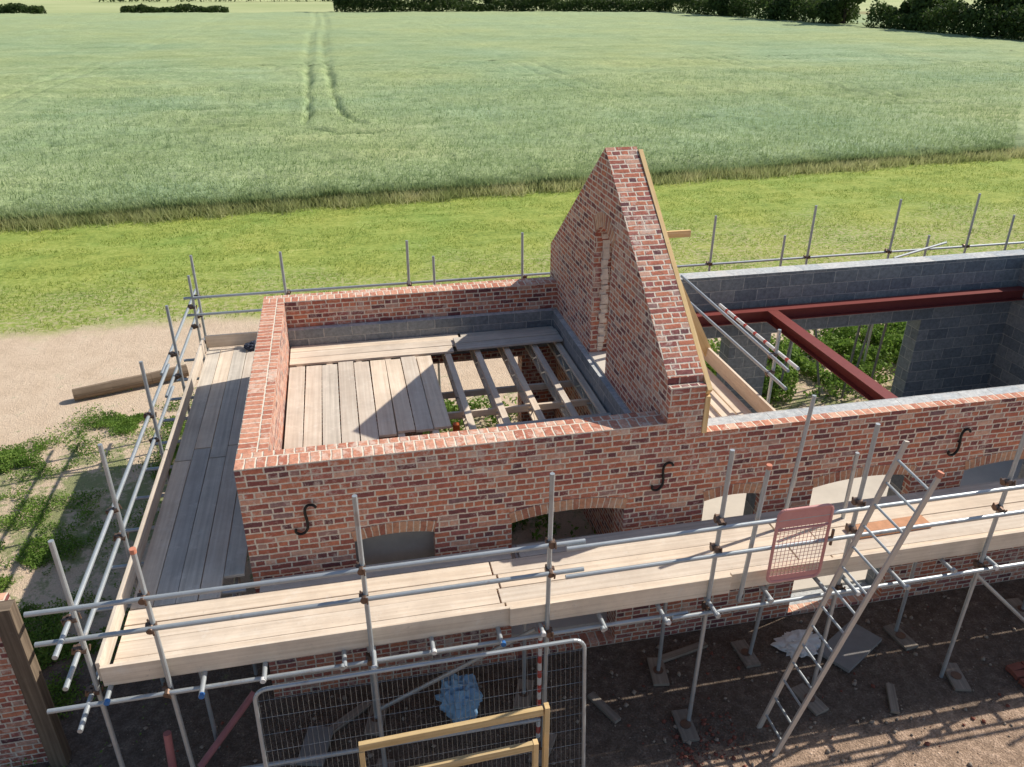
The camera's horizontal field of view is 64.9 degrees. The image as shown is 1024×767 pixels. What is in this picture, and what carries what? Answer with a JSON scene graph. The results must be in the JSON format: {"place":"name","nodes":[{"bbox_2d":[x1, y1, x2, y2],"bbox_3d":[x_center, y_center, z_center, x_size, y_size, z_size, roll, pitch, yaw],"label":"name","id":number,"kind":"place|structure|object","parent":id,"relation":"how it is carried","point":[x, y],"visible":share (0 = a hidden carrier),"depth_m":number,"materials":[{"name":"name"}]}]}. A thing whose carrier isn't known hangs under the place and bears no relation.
{"place":"outdoors","nodes":[
{"label":"outdoors","id":0,"kind":"place"},
{"bbox_2d":[244,340,255,350],"bbox_3d":[-4.632,-0.683,14.404,0.344,0.160,0.241,-5,27,-11],"label":"jacket","id":1,"kind":"object","parent":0,"point":[248,346],"visible":0.69,"depth_m":14.34,"materials":[{"name":"fabric"}]},
{"bbox_2d":[0,0,1023,766],"bbox_3d":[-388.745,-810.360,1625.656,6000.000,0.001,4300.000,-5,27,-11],"label":"ground","id":2,"kind":"structure","parent":0,"point":[44,370],"depth_m":14.13,"materials":[{"name":"green plant"}]},
{"bbox_2d":[0,2,46,13],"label":"hedge","id":3,"kind":"object","parent":2,"relation":"on","point":[11,7],"visible":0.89,"depth_m":176.35,"materials":[{"name":"green plant"}]},
{"bbox_2d":[0,592,71,766],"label":"garden wall","id":4,"kind":"structure","parent":2,"relation":"on","point":[31,729],"depth_m":8.65,"materials":[{"name":"brick"}]},
{"bbox_2d":[0,382,209,766],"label":"weed patch","id":5,"kind":"object","parent":2,"relation":"on","point":[121,422],"visible":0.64,"depth_m":13.07,"materials":[{"name":"green plant"}]},
{"bbox_2d":[72,364,188,400],"bbox_3d":[-8.137,-0.031,17.243,2.277,0.288,0.287,-15,30,-27],"label":"log","id":6,"kind":"object","parent":2,"relation":"on","point":[109,387],"visible":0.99,"depth_m":17.06,"materials":[{"name":"wood"}]},
{"bbox_2d":[163,730,176,766],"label":"plastic pipe","id":7,"kind":"object","parent":2,"relation":"on","point":[169,747],"visible":1,"depth_m":8.35,"materials":[{"name":"red plastic"}]},
{"bbox_2d":[120,3,228,12],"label":"hedge","id":8,"kind":"object","parent":2,"relation":"on","point":[177,8],"visible":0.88,"depth_m":182.44,"materials":[{"name":"green plant"}]},
{"bbox_2d":[198,691,254,766],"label":"plastic pipe","id":9,"kind":"object","parent":2,"relation":"on","point":[224,733],"visible":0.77,"depth_m":9.10,"materials":[{"name":"red plastic"}]},
{"bbox_2d":[99,0,481,1],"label":"hedge","id":10,"kind":"object","parent":2,"relation":"on","point":[200,0],"visible":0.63,"depth_m":289.13,"materials":[{"name":"green plant"}]},
{"bbox_2d":[296,726,333,766],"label":"paving slab","id":11,"kind":"object","parent":2,"relation":"on","point":[321,737],"depth_m":9.22,"materials":[{"name":"grey concrete"}]},
{"bbox_2d":[329,699,372,733],"bbox_3d":[-1.928,3.972,9.614,0.100,0.042,0.600,23,35,38],"label":"timber offcut","id":12,"kind":"object","parent":2,"relation":"on","point":[361,707],"visible":0.83,"depth_m":9.61,"materials":[{"name":"wood"}]},
{"bbox_2d":[364,703,387,735],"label":"sole board","id":13,"kind":"object","parent":2,"relation":"on","point":[371,724],"visible":0.56,"depth_m":9.49,"materials":[{"name":"wood"}]},
{"bbox_2d":[371,714,377,721],"bbox_3d":[-1.613,3.969,9.573,0.130,0.009,0.130,-5,27,-11],"label":"base plate","id":14,"kind":"object","parent":13,"relation":"on","point":[373,719],"visible":0.5,"depth_m":9.54,"materials":[{"name":"metal"}]},
{"bbox_2d":[376,758,394,766],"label":"sole board","id":15,"kind":"object","parent":2,"relation":"on","point":[379,761],"visible":0.69,"depth_m":9.03,"materials":[{"name":"grey wood"}]},
{"bbox_2d":[253,638,586,766],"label":"fence panel","id":16,"kind":"object","parent":2,"relation":"on","point":[377,671],"visible":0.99,"depth_m":7.98,"materials":[{"name":"metal"}]},
{"bbox_2d":[333,0,508,11],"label":"hedge","id":17,"kind":"object","parent":2,"relation":"on","point":[422,6],"visible":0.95,"depth_m":190.19,"materials":[{"name":"green plant"}]},
{"bbox_2d":[358,702,549,766],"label":"timber trestle","id":18,"kind":"object","parent":2,"relation":"on","point":[446,729],"visible":1,"depth_m":7.90,"materials":[{"name":"beige wood"}]},
{"bbox_2d":[435,673,482,722],"bbox_3d":[-0.619,3.683,9.552,0.502,0.624,0.466,-18,32,-32],"label":"rubble bag","id":19,"kind":"object","parent":2,"relation":"on","point":[468,706],"visible":0.89,"depth_m":9.40,"materials":[{"name":"blue plastic"}]},
{"bbox_2d":[409,739,538,766],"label":"timber trestle","id":20,"kind":"object","parent":2,"relation":"on","point":[496,753],"visible":1,"depth_m":7.98,"materials":[{"name":"brown wood"}]},
{"bbox_2d":[482,0,496,3],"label":"tree","id":21,"kind":"object","parent":2,"relation":"on","point":[486,1],"visible":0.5,"depth_m":194.58,"materials":[{"name":"green plant"}]},
{"bbox_2d":[423,395,595,539],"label":"indoor weeds","id":22,"kind":"object","parent":2,"relation":"on","point":[450,407],"visible":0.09,"depth_m":15.75,"materials":[{"name":"green plant"}]},
{"bbox_2d":[0,144,1023,234],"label":"verge grass","id":23,"kind":"structure","parent":2,"relation":"on","point":[447,195],"depth_m":32.24,"materials":[{"name":"green plant"}]},
{"bbox_2d":[23,255,1023,766],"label":"scaffold","id":24,"kind":"object","parent":2,"relation":"on","point":[181,619],"visible":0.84,"depth_m":8.83,"materials":[{"name":"silver metal"}]},
{"bbox_2d":[766,503,834,582],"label":"safety gate","id":25,"kind":"structure","parent":24,"relation":"attached to","point":[803,512],"depth_m":8.40,"materials":[{"name":"metal"}]},
{"bbox_2d":[513,678,533,708],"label":"sole board","id":26,"kind":"object","parent":2,"relation":"on","point":[525,702],"visible":0.81,"depth_m":9.85,"materials":[{"name":"wood"}]},
{"bbox_2d":[519,689,528,696],"bbox_3d":[0.147,3.803,9.910,0.130,0.009,0.130,-5,27,-11],"label":"base plate","id":27,"kind":"object","parent":26,"relation":"on","point":[521,694],"visible":0.84,"depth_m":9.89,"materials":[{"name":"metal"}]},
{"bbox_2d":[29,590,1021,766],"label":"rubble","id":28,"kind":"object","parent":2,"relation":"on","point":[689,742],"visible":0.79,"depth_m":9.63,"materials":[{"name":"stone"}]},
{"bbox_2d":[536,623,542,738],"bbox_3d":[0.303,3.346,8.973,0.046,1.760,0.048,-5,27,-11],"label":"striped pole","id":29,"kind":"object","parent":2,"relation":"on","point":[539,671],"visible":0.68,"depth_m":8.92,"materials":[{"name":"plastic"}]},
{"bbox_2d":[528,730,555,765],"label":"sole board","id":30,"kind":"object","parent":2,"relation":"on","point":[552,738],"visible":0.43,"depth_m":9.24,"materials":[{"name":"grey wood"}]},
{"bbox_2d":[506,0,673,11],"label":"hedge","id":31,"kind":"object","parent":2,"relation":"on","point":[605,5],"visible":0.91,"depth_m":192.94,"materials":[{"name":"green plant"}]},
{"bbox_2d":[176,606,1009,766],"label":"brick crumbs","id":32,"kind":"object","parent":2,"relation":"on","point":[927,743],"visible":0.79,"depth_m":9.62,"materials":[{"name":"red brick"}]},
{"bbox_2d":[183,193,1023,400],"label":"scaffold","id":33,"kind":"object","parent":2,"relation":"on","point":[709,264],"visible":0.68,"depth_m":16.10,"materials":[{"name":"grey metal"}]},
{"bbox_2d":[587,691,620,723],"bbox_3d":[1.111,3.915,9.739,0.100,0.042,0.500,-18,32,-32],"label":"timber offcut","id":34,"kind":"object","parent":2,"relation":"on","point":[613,716],"visible":1,"depth_m":9.71,"materials":[{"name":"wood"}]},
{"bbox_2d":[234,146,1023,697],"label":"brick house","id":35,"kind":"structure","parent":2,"relation":"on","point":[614,296],"depth_m":10.39,"materials":[{"name":"brick"}]},
{"bbox_2d":[284,366,304,448],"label":"scaffold board","id":36,"kind":"object","parent":35,"relation":"on","point":[294,418],"visible":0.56,"depth_m":11.10,"materials":[{"name":"beige wood"}]},
{"bbox_2d":[303,365,321,446],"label":"scaffold board","id":37,"kind":"object","parent":35,"relation":"on","point":[313,417],"visible":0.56,"depth_m":11.15,"materials":[{"name":"beige wood"}]},
{"bbox_2d":[322,364,340,444],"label":"scaffold board","id":38,"kind":"object","parent":35,"relation":"on","point":[331,415],"visible":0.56,"depth_m":11.21,"materials":[{"name":"beige wood"}]},
{"bbox_2d":[338,361,359,442],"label":"scaffold board","id":39,"kind":"object","parent":35,"relation":"on","point":[349,418],"visible":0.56,"depth_m":11.26,"materials":[{"name":"beige wood"}]},
{"bbox_2d":[354,361,378,440],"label":"scaffold board","id":40,"kind":"object","parent":35,"relation":"on","point":[367,416],"visible":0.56,"depth_m":11.29,"materials":[{"name":"beige wood"}]},
{"bbox_2d":[289,345,453,366],"bbox_3d":[-2.197,-0.436,12.724,2.550,0.038,0.225,-5,27,-11],"label":"scaffold board","id":41,"kind":"object","parent":35,"relation":"on","point":[306,361],"visible":1,"depth_m":12.69,"materials":[{"name":"beige wood"}]},
{"bbox_2d":[290,339,454,358],"bbox_3d":[-2.198,-0.546,12.943,2.650,0.038,0.225,-5,27,-11],"label":"scaffold board","id":42,"kind":"object","parent":35,"relation":"on","point":[401,346],"visible":0.76,"depth_m":12.93,"materials":[{"name":"beige wood"}]},
{"bbox_2d":[290,333,459,352],"bbox_3d":[-2.197,-0.652,13.153,2.750,0.038,0.225,-5,27,-11],"label":"scaffold board","id":43,"kind":"object","parent":35,"relation":"on","point":[368,343],"visible":0.87,"depth_m":13.11,"materials":[{"name":"beige wood"}]},
{"bbox_2d":[370,360,396,437],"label":"scaffold board","id":44,"kind":"object","parent":35,"relation":"on","point":[385,414],"visible":1,"depth_m":11.34,"materials":[{"name":"beige wood"}]},
{"bbox_2d":[385,359,414,433],"bbox_3d":[-1.624,0.136,11.589,0.228,0.038,2.260,-5,27,-11],"label":"scaffold board","id":45,"kind":"object","parent":35,"relation":"on","point":[402,411],"visible":1,"depth_m":11.42,"materials":[{"name":"beige wood"}]},
{"bbox_2d":[401,356,433,431],"bbox_3d":[-1.392,0.106,11.650,0.228,0.038,2.335,-5,27,-11],"label":"scaffold board","id":46,"kind":"object","parent":35,"relation":"on","point":[420,409],"visible":1,"depth_m":11.48,"materials":[{"name":"beige wood"}]},
{"bbox_2d":[416,355,450,429],"bbox_3d":[-1.156,0.086,11.692,0.228,0.038,2.288,-5,27,-11],"label":"scaffold board","id":47,"kind":"object","parent":35,"relation":"on","point":[437,406],"visible":1,"depth_m":11.54,"materials":[{"name":"beige wood"}]},
{"bbox_2d":[453,422,459,430],"bbox_3d":[-0.763,0.930,11.222,0.100,0.850,0.100,-5,27,-11],"label":"plastic post","id":48,"kind":"object","parent":35,"relation":"attached to","point":[456,426],"visible":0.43,"depth_m":11.02,"materials":[{"name":"orange plastic"}]},
{"bbox_2d":[453,328,558,343],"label":"scaffold board","id":49,"kind":"object","parent":35,"relation":"on","point":[500,336],"visible":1,"depth_m":13.30,"materials":[{"name":"beige wood"}]},
{"bbox_2d":[458,326,553,336],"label":"scaffold board","id":50,"kind":"object","parent":35,"relation":"on","point":[500,331],"visible":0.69,"depth_m":13.56,"materials":[{"name":"beige wood"}]},
{"bbox_2d":[455,334,562,350],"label":"scaffold board","id":51,"kind":"object","parent":35,"relation":"on","point":[507,342],"visible":1,"depth_m":13.05,"materials":[{"name":"beige wood"}]},
{"bbox_2d":[496,413,611,426],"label":"scaffold board","id":52,"kind":"object","parent":35,"relation":"on","point":[552,419],"visible":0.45,"depth_m":10.86,"materials":[{"name":"beige wood"}]},
{"bbox_2d":[708,406,719,417],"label":"scaffold board","id":53,"kind":"object","parent":35,"relation":"on","point":[713,413],"depth_m":11.37,"materials":[{"name":"beige wood"}]},
{"bbox_2d":[709,390,735,416],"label":"scaffold board","id":54,"kind":"object","parent":35,"relation":"on","point":[719,406],"depth_m":11.55,"materials":[{"name":"beige wood"}]},
{"bbox_2d":[706,367,751,414],"bbox_3d":[3.097,0.036,12.180,0.225,0.038,3.950,-5,27,-11],"label":"scaffold board","id":55,"kind":"object","parent":35,"relation":"on","point":[729,398],"visible":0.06,"depth_m":11.83,"materials":[{"name":"beige wood"}]},
{"bbox_2d":[701,348,775,412],"bbox_3d":[3.336,-0.048,12.080,0.040,0.240,3.050,-5,27,-11],"label":"toe board","id":56,"kind":"object","parent":35,"relation":"attached to","point":[743,389],"visible":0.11,"depth_m":11.95,"materials":[{"name":"beige wood"}]},
{"bbox_2d":[680,275,799,402],"bbox_3d":[3.374,0.248,12.982,0.194,3.500,3.651,-5,27,-11],"label":"guard rail frame","id":57,"kind":"object","parent":35,"relation":"on","point":[773,356],"visible":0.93,"depth_m":11.62,"materials":[{"name":"silver metal"}]},
{"bbox_2d":[647,657,669,685],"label":"sole board","id":58,"kind":"object","parent":2,"relation":"on","point":[660,679],"visible":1,"depth_m":10.17,"materials":[{"name":"wood"}]},
{"bbox_2d":[653,666,662,673],"bbox_3d":[1.858,3.641,10.237,0.130,0.009,0.130,-5,27,-11],"label":"base plate","id":59,"kind":"object","parent":58,"relation":"on","point":[658,672],"visible":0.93,"depth_m":10.22,"materials":[{"name":"metal"}]},
{"bbox_2d":[662,641,707,662],"bbox_3d":[2.246,3.509,10.549,0.700,0.042,0.100,-11,29,-21],"label":"timber offcut","id":60,"kind":"object","parent":2,"relation":"on","point":[679,652],"visible":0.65,"depth_m":10.52,"materials":[{"name":"wood"}]},
{"bbox_2d":[671,709,699,742],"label":"sole board","id":61,"kind":"object","parent":2,"relation":"on","point":[690,734],"visible":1,"depth_m":9.45,"materials":[{"name":"wood"}]},
{"bbox_2d":[680,719,690,728],"bbox_3d":[2.046,4.014,9.497,0.130,0.009,0.130,-5,27,-11],"label":"base plate","id":62,"kind":"object","parent":61,"relation":"on","point":[685,723],"visible":1,"depth_m":9.48,"materials":[{"name":"metal"}]},
{"bbox_2d":[662,712,755,766],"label":"brick fragments","id":63,"kind":"object","parent":2,"relation":"on","point":[688,749],"visible":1,"depth_m":9.30,"materials":[{"name":"red brick"}]},
{"bbox_2d":[706,0,750,16],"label":"tree","id":64,"kind":"object","parent":2,"relation":"on","point":[718,4],"visible":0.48,"depth_m":171.04,"materials":[{"name":"green plant"}]},
{"bbox_2d":[731,639,760,667],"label":"sole board","id":65,"kind":"object","parent":2,"relation":"on","point":[751,661],"visible":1,"depth_m":10.45,"materials":[{"name":"beige wood"}]},
{"bbox_2d":[741,648,749,655],"bbox_3d":[3.051,3.506,10.511,0.130,0.009,0.130,-5,27,-11],"label":"base plate","id":66,"kind":"object","parent":65,"relation":"on","point":[744,651],"visible":1,"depth_m":10.50,"materials":[{"name":"brown metal"}]},
{"bbox_2d":[662,0,860,23],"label":"hedge","id":67,"kind":"object","parent":2,"relation":"on","point":[693,6],"visible":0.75,"depth_m":160.11,"materials":[{"name":"green plant"}]},
{"bbox_2d":[763,0,811,20],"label":"tree","id":68,"kind":"object","parent":2,"relation":"on","point":[770,11],"visible":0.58,"depth_m":154.13,"materials":[{"name":"green plant"}]},
{"bbox_2d":[770,629,821,657],"bbox_3d":[3.780,3.429,10.643,0.728,0.127,0.491,-5,27,-11],"label":"plastic sheet","id":69,"kind":"object","parent":2,"relation":"on","point":[788,642],"visible":0.86,"depth_m":10.61,"materials":[{"name":"white plastic"}]},
{"bbox_2d":[704,321,906,404],"bbox_3d":[6.971,-1.130,19.222,12.606,0.674,5.560,-5,27,-11],"label":"nettle bed","id":70,"kind":"object","parent":2,"relation":"on","point":[893,338],"visible":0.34,"depth_m":18.06,"materials":[{"name":"green plant"}]},
{"bbox_2d":[791,683,828,715],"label":"sole board","id":71,"kind":"object","parent":2,"relation":"on","point":[817,706],"visible":0.77,"depth_m":9.82,"materials":[{"name":"wood"}]},
{"bbox_2d":[804,693,814,701],"bbox_3d":[3.639,3.841,9.847,0.130,0.009,0.130,-5,27,-11],"label":"base plate","id":72,"kind":"object","parent":71,"relation":"on","point":[812,699],"visible":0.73,"depth_m":9.83,"materials":[{"name":"metal"}]},
{"bbox_2d":[814,0,865,23],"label":"tree","id":73,"kind":"object","parent":2,"relation":"on","point":[825,6],"visible":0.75,"depth_m":141.98,"materials":[{"name":"green plant"}]},
{"bbox_2d":[817,620,881,672],"bbox_3d":[4.452,3.459,10.622,0.850,0.050,0.450,-21,34,-36],"label":"paving slab","id":74,"kind":"object","parent":2,"relation":"on","point":[860,644],"depth_m":10.58,"materials":[{"name":"grey concrete"}]},
{"bbox_2d":[757,440,944,756],"bbox_3d":[3.535,2.400,8.621,1.260,3.796,0.456,-5,27,-11],"label":"ladder","id":75,"kind":"object","parent":2,"relation":"on","point":[939,475],"visible":1,"depth_m":8.52,"materials":[{"name":"metal"}]},
{"bbox_2d":[885,683,899,714],"bbox_3d":[4.659,3.856,9.869,0.100,0.042,0.450,7,28,13],"label":"timber offcut","id":76,"kind":"object","parent":2,"relation":"on","point":[892,699],"visible":1,"depth_m":9.84,"materials":[{"name":"wood"}]},
{"bbox_2d":[882,623,918,650],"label":"sole board","id":77,"kind":"object","parent":2,"relation":"on","point":[907,643],"visible":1,"depth_m":10.73,"materials":[{"name":"beige wood"}]},
{"bbox_2d":[895,632,905,638],"bbox_3d":[5.205,3.372,10.786,0.130,0.009,0.130,-5,27,-11],"label":"base plate","id":78,"kind":"object","parent":77,"relation":"on","point":[900,635],"visible":1,"depth_m":10.78,"materials":[{"name":"metal"}]},
{"bbox_2d":[898,0,959,29],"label":"tree","id":79,"kind":"object","parent":2,"relation":"on","point":[910,6],"visible":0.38,"depth_m":125.18,"materials":[{"name":"green plant"}]},
{"bbox_2d":[862,0,1019,37],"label":"hedge","id":80,"kind":"object","parent":2,"relation":"on","point":[953,17],"visible":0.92,"depth_m":117.58,"materials":[{"name":"green plant"}]},
{"bbox_2d":[940,662,971,691],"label":"sole board","id":81,"kind":"object","parent":2,"relation":"on","point":[961,684],"visible":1,"depth_m":10.11,"materials":[{"name":"wood"}]},
{"bbox_2d":[950,671,961,678],"bbox_3d":[5.607,3.683,10.169,0.130,0.009,0.130,-5,27,-11],"label":"base plate","id":82,"kind":"object","parent":81,"relation":"on","point":[956,675],"visible":1,"depth_m":10.16,"materials":[{"name":"brown metal"}]},
{"bbox_2d":[973,0,1023,35],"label":"tree","id":83,"kind":"object","parent":2,"relation":"on","point":[1005,4],"visible":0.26,"depth_m":112.57,"materials":[{"name":"green plant"}]},
{"bbox_2d":[997,4,1023,39],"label":"hedge","id":84,"kind":"object","parent":2,"relation":"on","point":[1015,16],"visible":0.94,"depth_m":107.02,"materials":[{"name":"green plant"}]},
{"bbox_2d":[1005,598,1023,616],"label":"sole board","id":85,"kind":"object","parent":2,"relation":"on","point":[1014,603],"visible":0.73,"depth_m":11.35,"materials":[{"name":"wood"}]},
{"bbox_2d":[1005,662,1023,673],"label":"loose brick","id":86,"kind":"object","parent":2,"relation":"on","point":[1009,668],"visible":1,"depth_m":10.27,"materials":[{"name":"red brick"}]},
{"bbox_2d":[1011,670,1023,679],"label":"loose brick","id":87,"kind":"object","parent":2,"relation":"on","point":[1017,674],"visible":1,"depth_m":10.16,"materials":[{"name":"red brick"}]},
{"bbox_2d":[1018,678,1023,686],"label":"loose brick","id":88,"kind":"object","parent":2,"relation":"on","point":[1021,681],"visible":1,"depth_m":10.08,"materials":[{"name":"red brick"}]},
{"bbox_2d":[0,10,1023,223],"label":"crop field","id":89,"kind":"structure","parent":0,"point":[89,53],"depth_m":60.35,"materials":[{"name":"green plant"}]},
{"bbox_2d":[0,157,1023,333],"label":"lawn grass","id":90,"kind":"structure","parent":0,"point":[690,226],"depth_m":27.57,"materials":[{"name":"green plant"}]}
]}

